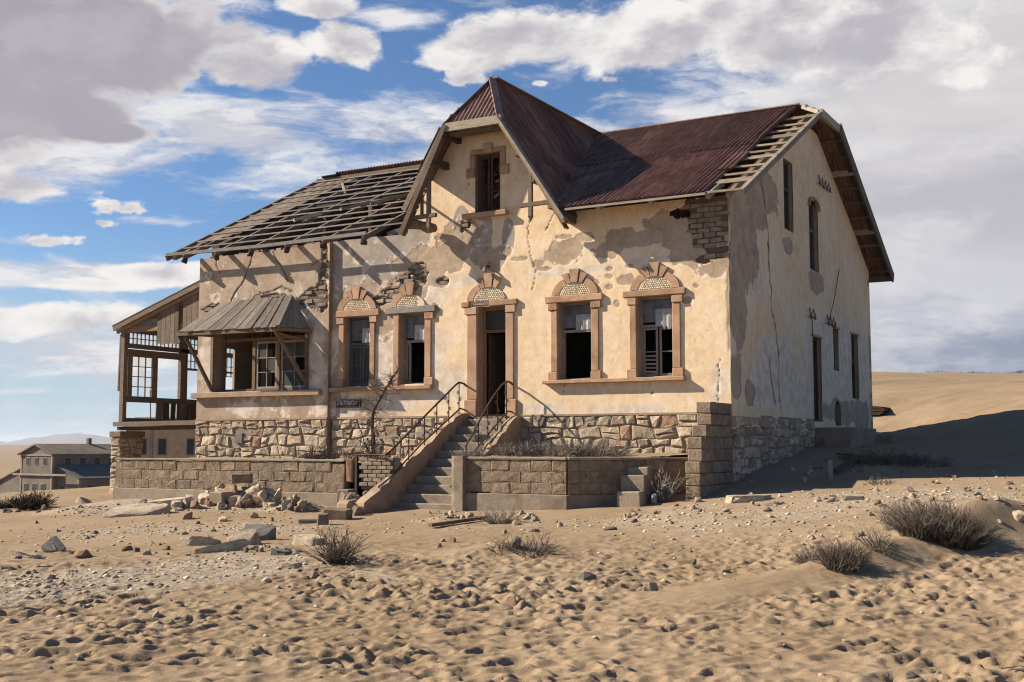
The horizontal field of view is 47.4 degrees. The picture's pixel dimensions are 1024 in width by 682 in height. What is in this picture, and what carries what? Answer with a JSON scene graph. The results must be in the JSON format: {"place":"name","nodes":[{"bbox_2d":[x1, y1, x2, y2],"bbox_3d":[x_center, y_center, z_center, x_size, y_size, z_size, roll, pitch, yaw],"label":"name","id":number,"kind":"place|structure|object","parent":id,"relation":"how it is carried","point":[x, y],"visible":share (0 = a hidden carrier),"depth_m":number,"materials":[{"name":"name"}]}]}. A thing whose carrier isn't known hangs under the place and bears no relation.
{"place":"outdoors","nodes":[
{"label":"outdoors","id":0,"kind":"place"},
{"bbox_2d":[0,445,30,448],"bbox_3d":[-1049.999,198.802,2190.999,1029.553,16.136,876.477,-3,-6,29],"label":"dune ridge","id":1,"kind":"structure","parent":0,"point":[14,446],"depth_m":2080.31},
{"bbox_2d":[0,433,110,444],"bbox_3d":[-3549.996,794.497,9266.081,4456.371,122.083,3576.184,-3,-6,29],"label":"mountain range","id":2,"kind":"structure","parent":0,"point":[76,438],"depth_m":8894.31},
{"bbox_2d":[152,457,402,462],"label":"terrace ground","id":3,"kind":"structure","parent":0,"point":[253,458],"depth_m":29.36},
{"bbox_2d":[297,442,341,458],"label":"terrace scrub","id":4,"kind":"object","parent":3,"relation":"on","point":[315,455],"visible":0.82,"depth_m":26.79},
{"bbox_2d":[338,443,394,460],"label":"terrace scrub","id":5,"kind":"object","parent":3,"relation":"on","point":[353,457],"visible":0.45,"depth_m":26.32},
{"bbox_2d":[340,359,407,458],"bbox_3d":[-3.068,1.627,26.765,1.709,2.627,1.444,-3,-6,29],"label":"thorn tree","id":6,"kind":"object","parent":3,"relation":"on","point":[377,402],"visible":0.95,"depth_m":26.55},
{"bbox_2d":[364,430,432,459],"bbox_3d":[-2.651,2.437,27.099,1.905,0.705,0.050,-3,-6,29],"label":"rail","id":7,"kind":"object","parent":3,"relation":"on","point":[399,438],"visible":0.59,"depth_m":27.06,"materials":[{"name":"brown metal"}]},
{"bbox_2d":[0,371,1023,681],"bbox_3d":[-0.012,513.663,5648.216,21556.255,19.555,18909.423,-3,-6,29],"label":"ground","id":8,"kind":"structure","parent":0,"point":[428,621],"depth_m":12.42,"materials":[{"name":"sand"}]},
{"bbox_2d":[0,497,21,508],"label":"desert shrub","id":9,"kind":"object","parent":8,"relation":"on","point":[5,505],"visible":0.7,"depth_m":27.43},
{"bbox_2d":[11,549,45,557],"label":"rock slab","id":10,"kind":"object","parent":8,"relation":"on","point":[23,553],"visible":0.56,"depth_m":16.67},
{"bbox_2d":[5,488,58,509],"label":"desert shrub","id":11,"kind":"object","parent":8,"relation":"on","point":[31,502],"visible":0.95,"depth_m":26.89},
{"bbox_2d":[41,536,65,552],"bbox_3d":[-6.923,3.154,17.708,0.364,0.388,0.278,-1,-5,13],"label":"rock","id":12,"kind":"object","parent":8,"relation":"on","point":[53,544],"visible":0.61,"depth_m":17.63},
{"bbox_2d":[0,438,111,492],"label":"hall","id":13,"kind":"structure","parent":8,"relation":"on","point":[61,466],"depth_m":151.30,"materials":[{"name":"grey paint"}]},
{"bbox_2d":[64,457,71,464],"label":"window","id":14,"kind":"structure","parent":13,"relation":"in","point":[67,460],"depth_m":150.97,"materials":[{"name":"glass"}]},
{"bbox_2d":[71,654,84,660],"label":"rock","id":15,"kind":"object","parent":8,"relation":"on","point":[75,657],"visible":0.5,"depth_m":8.99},
{"bbox_2d":[75,497,90,503],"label":"rubble stone","id":16,"kind":"object","parent":8,"relation":"on","point":[81,500],"visible":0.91,"depth_m":27.99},
{"bbox_2d":[75,549,91,557],"bbox_3d":[-6.169,3.100,16.785,0.176,0.212,0.319,-2,-5,16],"label":"rock","id":17,"kind":"object","parent":8,"relation":"on","point":[83,553],"visible":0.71,"depth_m":16.70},
{"bbox_2d":[109,431,144,493],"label":"stone pier","id":18,"kind":"structure","parent":8,"relation":"on","point":[126,444],"depth_m":34.91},
{"bbox_2d":[103,503,169,517],"bbox_3d":[-7.922,3.637,24.642,1.363,0.381,0.611,-5,2,-15],"label":"rock slab","id":19,"kind":"object","parent":8,"relation":"on","point":[129,510],"visible":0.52,"depth_m":24.54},
{"bbox_2d":[122,390,195,461],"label":"outbuilding","id":20,"kind":"structure","parent":8,"relation":"on","point":[169,443],"depth_m":109.54,"materials":[{"name":"paint"}]},
{"bbox_2d":[142,438,146,454],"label":"window","id":21,"kind":"structure","parent":20,"relation":"in","point":[144,451],"depth_m":109.48,"materials":[{"name":"glass"}]},
{"bbox_2d":[157,438,166,454],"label":"window","id":22,"kind":"structure","parent":20,"relation":"in","point":[162,442],"depth_m":109.48,"materials":[{"name":"glass"}]},
{"bbox_2d":[186,438,194,454],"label":"window","id":23,"kind":"structure","parent":20,"relation":"in","point":[190,442],"depth_m":109.48,"materials":[{"name":"glass"}]},
{"bbox_2d":[171,500,182,509],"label":"rubble stone","id":24,"kind":"object","parent":8,"relation":"on","point":[176,504],"visible":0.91,"depth_m":25.05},
{"bbox_2d":[181,512,192,519],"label":"rubble stone","id":25,"kind":"object","parent":8,"relation":"on","point":[187,515],"visible":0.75,"depth_m":23.37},
{"bbox_2d":[190,500,199,508],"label":"rubble stone","id":26,"kind":"object","parent":8,"relation":"on","point":[194,504],"visible":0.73,"depth_m":24.99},
{"bbox_2d":[178,536,220,545],"bbox_3d":[-4.832,3.133,18.093,0.713,0.260,0.339,3,0,-5],"label":"rock slab","id":27,"kind":"object","parent":8,"relation":"on","point":[194,540],"visible":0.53,"depth_m":17.96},
{"bbox_2d":[209,491,232,503],"bbox_3d":[-6.307,3.407,25.278,0.416,0.282,0.357,-3,-6,29],"label":"fallen block","id":28,"kind":"object","parent":8,"relation":"on","point":[215,497],"depth_m":25.14,"materials":[{"name":"stone"}]},
{"bbox_2d":[194,539,250,553],"bbox_3d":[-4.168,3.003,16.770,0.822,0.284,0.276,-17,7,-29],"label":"rock slab","id":29,"kind":"object","parent":8,"relation":"on","point":[237,544],"visible":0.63,"depth_m":16.68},
{"bbox_2d":[216,501,228,509],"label":"rubble stone","id":30,"kind":"object","parent":8,"relation":"on","point":[220,504],"visible":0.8,"depth_m":24.87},
{"bbox_2d":[223,484,237,495],"bbox_3d":[-6.119,3.321,25.501,0.399,0.372,0.259,-5,-7,44],"label":"rubble stone","id":31,"kind":"object","parent":8,"relation":"on","point":[231,488],"visible":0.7,"depth_m":25.42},
{"bbox_2d":[231,473,252,483],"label":"fallen block","id":32,"kind":"structure","parent":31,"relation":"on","point":[241,477],"depth_m":25.55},
{"bbox_2d":[113,458,349,505],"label":"retaining wall","id":33,"kind":"structure","parent":8,"relation":"on","point":[320,481],"depth_m":26.91,"materials":[{"name":"stone"}]},
{"bbox_2d":[227,495,238,503],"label":"rubble stone","id":34,"kind":"object","parent":8,"relation":"on","point":[231,499],"visible":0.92,"depth_m":25.04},
{"bbox_2d":[227,529,261,544],"bbox_3d":[-4.068,3.063,17.709,0.499,0.364,0.292,-17,8,-23],"label":"rock slab","id":35,"kind":"object","parent":8,"relation":"on","point":[251,536],"visible":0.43,"depth_m":17.69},
{"bbox_2d":[243,497,253,505],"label":"rubble stone","id":36,"kind":"object","parent":8,"relation":"on","point":[249,501],"visible":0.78,"depth_m":24.89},
{"bbox_2d":[246,484,261,494],"bbox_3d":[-5.543,3.254,25.181,0.409,0.344,0.256,-3,-6,32],"label":"rubble stone","id":37,"kind":"object","parent":8,"relation":"on","point":[256,488],"visible":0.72,"depth_m":25.06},
{"bbox_2d":[242,524,275,540],"bbox_3d":[-4.048,3.138,18.483,0.616,0.445,0.311,3,9,-7],"label":"rock slab","id":38,"kind":"object","parent":8,"relation":"on","point":[266,532],"visible":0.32,"depth_m":18.45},
{"bbox_2d":[253,492,267,506],"bbox_3d":[-5.364,3.410,24.916,0.352,0.360,0.245,1,-5,-8],"label":"rubble stone","id":39,"kind":"object","parent":8,"relation":"on","point":[257,500],"visible":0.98,"depth_m":24.88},
{"bbox_2d":[257,490,266,501],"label":"rubble stone","id":40,"kind":"object","parent":8,"relation":"on","point":[262,494],"visible":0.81,"depth_m":24.83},
{"bbox_2d":[265,488,275,496],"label":"rubble stone","id":41,"kind":"object","parent":8,"relation":"on","point":[271,492],"visible":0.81,"depth_m":25.46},
{"bbox_2d":[274,488,281,498],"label":"rubble stone","id":42,"kind":"object","parent":8,"relation":"on","point":[278,494],"visible":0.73,"depth_m":25.42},
{"bbox_2d":[271,548,291,555],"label":"rock slab","id":43,"kind":"object","parent":8,"relation":"on","point":[277,551],"visible":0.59,"depth_m":16.03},
{"bbox_2d":[281,496,291,509],"bbox_3d":[-4.647,3.422,24.274,0.302,0.383,0.183,1,-5,-9],"label":"rubble stone","id":44,"kind":"object","parent":8,"relation":"on","point":[285,502],"visible":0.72,"depth_m":24.18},
{"bbox_2d":[278,561,301,568],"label":"rock slab","id":45,"kind":"object","parent":8,"relation":"on","point":[289,564],"visible":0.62,"depth_m":14.82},
{"bbox_2d":[297,499,305,509],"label":"rubble stone","id":46,"kind":"object","parent":8,"relation":"on","point":[301,503],"visible":1,"depth_m":24.07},
{"bbox_2d":[298,519,316,523],"bbox_3d":[-3.832,3.425,22.158,0.470,0.095,0.193,1,-5,-6],"label":"fallen block","id":47,"kind":"object","parent":8,"relation":"on","point":[301,521],"depth_m":22.07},
{"bbox_2d":[292,534,325,545],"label":"rock slab","id":48,"kind":"object","parent":8,"relation":"on","point":[305,539],"visible":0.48,"depth_m":17.31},
{"bbox_2d":[308,571,317,578],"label":"rock","id":49,"kind":"object","parent":8,"relation":"on","point":[312,574],"visible":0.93,"depth_m":13.94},
{"bbox_2d":[317,513,328,524],"bbox_3d":[-3.519,3.319,21.735,0.214,0.219,0.214,0,-5,0],"label":"fallen block","id":50,"kind":"object","parent":8,"relation":"on","point":[324,517],"depth_m":21.64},
{"bbox_2d":[291,519,378,564],"bbox_3d":[-2.272,2.642,15.131,1.145,0.663,1.069,-3,-6,29],"label":"desert shrub","id":51,"kind":"object","parent":8,"relation":"on","point":[343,557],"visible":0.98,"depth_m":15.05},
{"bbox_2d":[323,507,352,519],"bbox_3d":[-3.381,3.370,22.677,0.501,0.234,0.321,2,1,17],"label":"fallen block","id":52,"kind":"object","parent":8,"relation":"on","point":[335,513],"depth_m":22.54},
{"bbox_2d":[339,492,350,500],"bbox_3d":[-3.480,3.402,24.688,0.322,0.352,0.317,12,4,-27],"label":"fallen block","id":53,"kind":"object","parent":8,"relation":"on","point":[343,495],"depth_m":24.63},
{"bbox_2d":[352,505,365,515],"bbox_3d":[-3.075,3.412,23.346,0.254,0.196,0.220,24,3,-42],"label":"fallen block","id":54,"kind":"object","parent":8,"relation":"on","point":[359,510],"depth_m":23.26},
{"bbox_2d":[337,453,399,502],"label":"brick wall","id":55,"kind":"structure","parent":8,"relation":"on","point":[375,471],"depth_m":24.89,"materials":[{"name":"brick"}]},
{"bbox_2d":[355,570,409,583],"bbox_3d":[-1.474,2.775,13.540,0.803,0.116,0.239,4,-3,26],"label":"rock slab","id":56,"kind":"object","parent":8,"relation":"on","point":[372,576],"visible":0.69,"depth_m":13.53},
{"bbox_2d":[337,412,522,513],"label":"front staircase","id":57,"kind":"structure","parent":8,"relation":"on","point":[421,478],"depth_m":25.22,"materials":[{"name":"concrete"}]},
{"bbox_2d":[357,382,466,487],"bbox_3d":[-2.308,2.023,25.964,0.965,2.361,3.516,-3,-6,29],"label":"handrail","id":58,"kind":"object","parent":57,"relation":"on","point":[419,421],"visible":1,"depth_m":25.69,"materials":[{"name":"metal"}]},
{"bbox_2d":[465,380,513,451],"bbox_3d":[-0.487,1.702,25.764,0.047,1.737,2.132,-3,-6,29],"label":"handrail","id":59,"kind":"object","parent":57,"relation":"on","point":[486,408],"visible":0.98,"depth_m":25.73,"materials":[{"name":"metal"}]},
{"bbox_2d":[428,515,488,526],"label":"fallen beam","id":60,"kind":"structure","parent":8,"relation":"on","point":[449,522],"depth_m":20.81,"materials":[{"name":"brown wood"}]},
{"bbox_2d":[452,456,468,510],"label":"gate pillar","id":61,"kind":"structure","parent":8,"relation":"on","point":[458,480],"depth_m":23.61,"materials":[{"name":"concrete"}]},
{"bbox_2d":[467,501,525,524],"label":"desert shrub","id":62,"kind":"object","parent":8,"relation":"on","point":[503,518],"visible":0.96,"depth_m":20.79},
{"bbox_2d":[483,533,524,554],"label":"desert shrub","id":63,"kind":"object","parent":8,"relation":"on","point":[498,544],"visible":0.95,"depth_m":15.66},
{"bbox_2d":[505,596,516,605],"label":"rock","id":64,"kind":"object","parent":8,"relation":"on","point":[511,601],"visible":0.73,"depth_m":11.79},
{"bbox_2d":[0,465,1023,677],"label":"gravel","id":65,"kind":"structure","parent":8,"relation":"on","point":[27,596],"depth_m":18.23,"materials":[{"name":"gravel"}]},
{"bbox_2d":[147,497,193,507],"bbox_3d":[-7.453,3.573,25.427,1.040,0.281,0.524,-5,2,-12],"label":"rock slab","id":66,"kind":"object","parent":65,"relation":"on","point":[168,501],"visible":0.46,"depth_m":25.29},
{"bbox_2d":[511,536,520,548],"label":"rock","id":67,"kind":"object","parent":8,"relation":"on","point":[515,540],"visible":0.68,"depth_m":15.68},
{"bbox_2d":[465,457,567,510],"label":"retaining wall","id":68,"kind":"structure","parent":8,"relation":"on","point":[527,483],"depth_m":23.09,"materials":[{"name":"stone"}]},
{"bbox_2d":[501,525,565,557],"bbox_3d":[0.255,2.664,15.576,0.929,0.456,0.884,0,-5,-3],"label":"desert shrub","id":69,"kind":"object","parent":8,"relation":"on","point":[538,553],"visible":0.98,"depth_m":15.54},
{"bbox_2d":[165,76,903,483],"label":"house","id":70,"kind":"structure","parent":8,"relation":"on","point":[643,288],"depth_m":27.95,"materials":[{"name":"paint"}]},
{"bbox_2d":[112,280,232,430],"bbox_3d":[-8.385,0.451,36.599,4.940,4.734,6.220,-3,-6,29],"label":"verandah","id":71,"kind":"object","parent":70,"relation":"attached to","point":[164,320],"visible":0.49,"depth_m":35.12,"materials":[{"name":"brown wood"}]},
{"bbox_2d":[132,356,152,397],"bbox_3d":[-11.311,1.098,35.627,0.040,1.242,0.852,-3,-6,29],"label":"paned window","id":72,"kind":"structure","parent":71,"relation":"in","point":[142,363],"depth_m":35.69,"materials":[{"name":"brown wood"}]},
{"bbox_2d":[128,333,180,348],"bbox_3d":[-11.068,-0.008,36.160,0.040,0.362,2.102,-3,-6,29],"label":"transom window","id":73,"kind":"structure","parent":71,"relation":"in","point":[134,340],"depth_m":35.93,"materials":[{"name":"white wood"}]},
{"bbox_2d":[226,357,232,376],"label":"paned window","id":74,"kind":"structure","parent":71,"relation":"in","point":[230,367],"depth_m":39.02,"materials":[{"name":"white wood"}]},
{"bbox_2d":[176,294,311,391],"bbox_3d":[-6.943,0.036,30.008,3.750,2.448,1.082,-3,-6,29],"label":"window canopy","id":75,"kind":"object","parent":70,"relation":"attached to","point":[237,316],"visible":1,"depth_m":29.83,"materials":[{"name":"grey wood"}]},
{"bbox_2d":[221,328,304,391],"bbox_3d":[-6.458,0.497,30.679,3.060,1.630,0.110,-3,-6,29],"label":"bay window","id":76,"kind":"structure","parent":70,"relation":"in","point":[286,374],"depth_m":30.51,"materials":[{"name":"brown wood"}]},
{"bbox_2d":[336,399,360,407],"bbox_3d":[-4.073,1.547,28.985,0.780,0.221,0.034,-3,-6,29],"label":"name sign","id":77,"kind":"object","parent":70,"relation":"attached to","point":[350,403],"visible":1,"depth_m":28.96,"materials":[{"name":"metal"}]},
{"bbox_2d":[335,286,379,387],"bbox_3d":[-3.778,-0.094,29.108,1.325,2.513,0.349,-3,-6,29],"label":"window","id":78,"kind":"structure","parent":70,"relation":"in","point":[357,303],"depth_m":29.15,"materials":[{"name":"stone"}]},
{"bbox_2d":[385,282,436,385],"bbox_3d":[-2.402,-0.163,28.341,1.456,2.513,0.346,-3,-6,29],"label":"window","id":79,"kind":"structure","parent":70,"relation":"in","point":[418,327],"depth_m":28.37,"materials":[{"name":"brown stone"}]},
{"bbox_2d":[462,142,508,219],"bbox_3d":[-0.541,-3.783,27.631,1.215,1.774,0.542,-3,-6,29],"label":"window","id":80,"kind":"structure","parent":70,"relation":"in","point":[487,147],"depth_m":27.62,"materials":[{"name":"brown wood"}]},
{"bbox_2d":[461,273,517,418],"bbox_3d":[-0.287,0.165,27.543,1.497,3.430,1.110,-3,-6,29],"label":"doorway","id":81,"kind":"structure","parent":70,"relation":"in","point":[500,318],"depth_m":27.33,"materials":[{"name":"brown stone"}]},
{"bbox_2d":[545,268,602,379],"bbox_3d":[1.441,-0.368,26.192,1.435,2.492,0.349,-3,-6,29],"label":"window","id":82,"kind":"structure","parent":70,"relation":"in","point":[584,317],"depth_m":26.20,"materials":[{"name":"stone"}]},
{"bbox_2d":[623,262,685,377],"bbox_3d":[3.126,-0.451,25.251,1.456,2.493,0.347,-3,-6,29],"label":"window","id":83,"kind":"structure","parent":70,"relation":"in","point":[665,311],"depth_m":25.28,"materials":[{"name":"stone"}]},
{"bbox_2d":[783,161,788,229],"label":"side window","id":84,"kind":"structure","parent":70,"relation":"in","point":[785,166],"depth_m":28.92,"materials":[{"name":"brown wood"}]},
{"bbox_2d":[809,203,814,270],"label":"side window","id":85,"kind":"structure","parent":70,"relation":"in","point":[811,220],"depth_m":30.91,"materials":[{"name":"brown wood"}]},
{"bbox_2d":[808,307,816,419],"bbox_3d":[7.682,0.592,29.779,0.112,2.861,0.741,-3,-6,29],"label":"insulator bracket","id":86,"kind":"object","parent":70,"relation":"attached to","point":[811,316],"visible":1,"depth_m":29.77,"materials":[{"name":"metal"}]},
{"bbox_2d":[813,338,818,420],"bbox_3d":[7.812,1.004,30.336,0.060,2.180,0.820,-3,-6,29],"label":"side door","id":87,"kind":"structure","parent":70,"relation":"in","point":[815,340],"depth_m":30.64,"materials":[{"name":"brown wood"}]},
{"bbox_2d":[818,175,830,192],"bbox_3d":[8.443,-4.235,31.575,0.112,0.282,1.350,-3,-6,29],"label":"insulator bracket","id":88,"kind":"object","parent":70,"relation":"attached to","point":[826,188],"visible":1,"depth_m":31.46,"materials":[{"name":"metal"}]},
{"bbox_2d":[826,268,839,327],"bbox_3d":[8.775,-1.227,31.898,0.112,1.748,1.668,-3,-6,29],"label":"insulator bracket","id":89,"kind":"object","parent":70,"relation":"attached to","point":[828,323],"visible":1,"depth_m":31.73,"materials":[{"name":"metal"}]},
{"bbox_2d":[851,335,854,398],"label":"side window","id":90,"kind":"structure","parent":70,"relation":"in","point":[852,337],"depth_m":34.34,"materials":[{"name":"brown wood"}]},
{"bbox_2d":[578,571,596,580],"bbox_3d":[0.860,2.726,13.377,0.240,0.172,0.133,1,-5,-12],"label":"rock","id":91,"kind":"object","parent":8,"relation":"on","point":[585,575],"visible":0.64,"depth_m":13.35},
{"bbox_2d":[567,457,688,509],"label":"retaining wall","id":92,"kind":"structure","parent":8,"relation":"on","point":[593,481],"depth_m":22.77,"materials":[{"name":"stone"}]},
{"bbox_2d":[617,467,652,506],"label":"block steps","id":93,"kind":"structure","parent":8,"relation":"on","point":[631,493],"depth_m":22.53,"materials":[{"name":"concrete"}]},
{"bbox_2d":[637,582,657,591],"bbox_3d":[1.432,2.673,12.428,0.271,0.205,0.110,1,-5,-13],"label":"rock","id":94,"kind":"object","parent":8,"relation":"on","point":[653,586],"visible":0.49,"depth_m":12.40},
{"bbox_2d":[651,493,656,503],"bbox_3d":[2.731,3.034,22.429,0.116,0.215,0.097,0,-5,0],"label":"fallen block","id":95,"kind":"object","parent":8,"relation":"on","point":[654,498],"depth_m":22.40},
{"bbox_2d":[637,465,687,500],"bbox_3d":[2.889,2.720,22.585,1.044,0.749,1.052,3,-6,-30],"label":"dead bush","id":96,"kind":"object","parent":8,"relation":"on","point":[663,495],"visible":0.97,"depth_m":22.54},
{"bbox_2d":[685,402,732,499],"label":"stepped wall","id":97,"kind":"structure","parent":8,"relation":"on","point":[709,466],"depth_m":23.07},
{"bbox_2d":[724,494,771,503],"bbox_3d":[4.410,2.959,21.696,0.935,0.200,0.496,0,-5,-1],"label":"rock slab","id":98,"kind":"object","parent":8,"relation":"on","point":[730,499],"visible":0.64,"depth_m":21.47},
{"bbox_2d":[792,543,832,564],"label":"desert shrub","id":99,"kind":"object","parent":8,"relation":"on","point":[801,558],"visible":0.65,"depth_m":13.26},
{"bbox_2d":[828,460,832,480],"bbox_3d":[6.513,2.643,23.848,0.070,0.420,0.070,-3,-6,29],"label":"short post","id":100,"kind":"object","parent":8,"relation":"on","point":[830,470],"visible":1,"depth_m":23.82,"materials":[{"name":"silver metal"}]},
{"bbox_2d":[807,530,877,573],"bbox_3d":[3.651,2.349,12.910,0.705,0.493,0.840,-3,-6,29],"label":"desert shrub","id":101,"kind":"object","parent":8,"relation":"on","point":[848,559],"visible":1,"depth_m":12.81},
{"bbox_2d":[833,456,859,472],"bbox_3d":[7.333,2.694,25.540,0.100,0.353,2.562,-3,-6,27],"label":"dark pole","id":102,"kind":"object","parent":8,"relation":"on","point":[843,466],"visible":0.79,"depth_m":25.25,"materials":[{"name":"brown wood"}]},
{"bbox_2d":[836,493,864,500],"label":"rock slab","id":103,"kind":"object","parent":8,"relation":"on","point":[844,497],"visible":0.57,"depth_m":20.16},
{"bbox_2d":[837,448,899,465],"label":"shade bush","id":104,"kind":"object","parent":8,"relation":"on","point":[873,462],"visible":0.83,"depth_m":26.56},
{"bbox_2d":[861,476,895,485],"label":"shade bush","id":105,"kind":"object","parent":8,"relation":"on","point":[875,482],"visible":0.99,"depth_m":22.90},
{"bbox_2d":[852,519,909,558],"bbox_3d":[4.253,2.267,13.399,0.535,0.420,0.650,-5,-7,43],"label":"desert shrub","id":106,"kind":"object","parent":8,"relation":"on","point":[879,541],"visible":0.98,"depth_m":13.38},
{"bbox_2d":[873,406,890,415],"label":"collapsed shed","id":107,"kind":"structure","parent":8,"relation":"on","point":[880,410],"depth_m":41.38,"materials":[{"name":"brown wood"}]},
{"bbox_2d":[865,446,929,464],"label":"shade bush","id":108,"kind":"object","parent":8,"relation":"on","point":[905,457],"visible":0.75,"depth_m":26.75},
{"bbox_2d":[869,493,928,530],"bbox_3d":[5.407,2.388,16.284,0.880,0.548,0.904,2,-6,-23],"label":"desert shrub","id":109,"kind":"object","parent":8,"relation":"on","point":[887,527],"visible":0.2,"depth_m":16.28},
{"bbox_2d":[906,671,918,678],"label":"rock","id":110,"kind":"object","parent":8,"relation":"on","point":[911,675],"visible":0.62,"depth_m":8.26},
{"bbox_2d":[891,453,954,467],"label":"shade bush","id":111,"kind":"object","parent":8,"relation":"on","point":[943,464],"visible":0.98,"depth_m":26.06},
{"bbox_2d":[876,491,1005,550],"bbox_3d":[5.171,2.195,14.126,1.438,0.791,1.079,0,-5,5],"label":"desert shrub","id":112,"kind":"object","parent":8,"relation":"on","point":[955,529],"visible":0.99,"depth_m":13.96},
{"bbox_2d":[1012,510,1023,521],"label":"rock","id":113,"kind":"object","parent":8,"relation":"on","point":[1018,515],"visible":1,"depth_m":14.64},
{"bbox_2d":[0,0,1023,442],"label":"sky","id":114,"kind":"structure","parent":0,"point":[133,132],"materials":[{"name":"blue"}]},
{"bbox_2d":[470,451,687,460],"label":"terrace ground","id":115,"kind":"structure","parent":0,"point":[630,454],"depth_m":23.83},
{"bbox_2d":[450,444,492,459],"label":"terrace scrub","id":116,"kind":"object","parent":115,"relation":"on","point":[474,453],"visible":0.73,"depth_m":24.39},
{"bbox_2d":[479,435,634,456],"bbox_3d":[0.954,2.230,24.251,3.300,0.615,2.054,0,-5,1],"label":"terrace scrub","id":117,"kind":"object","parent":115,"relation":"on","point":[537,450],"visible":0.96,"depth_m":23.92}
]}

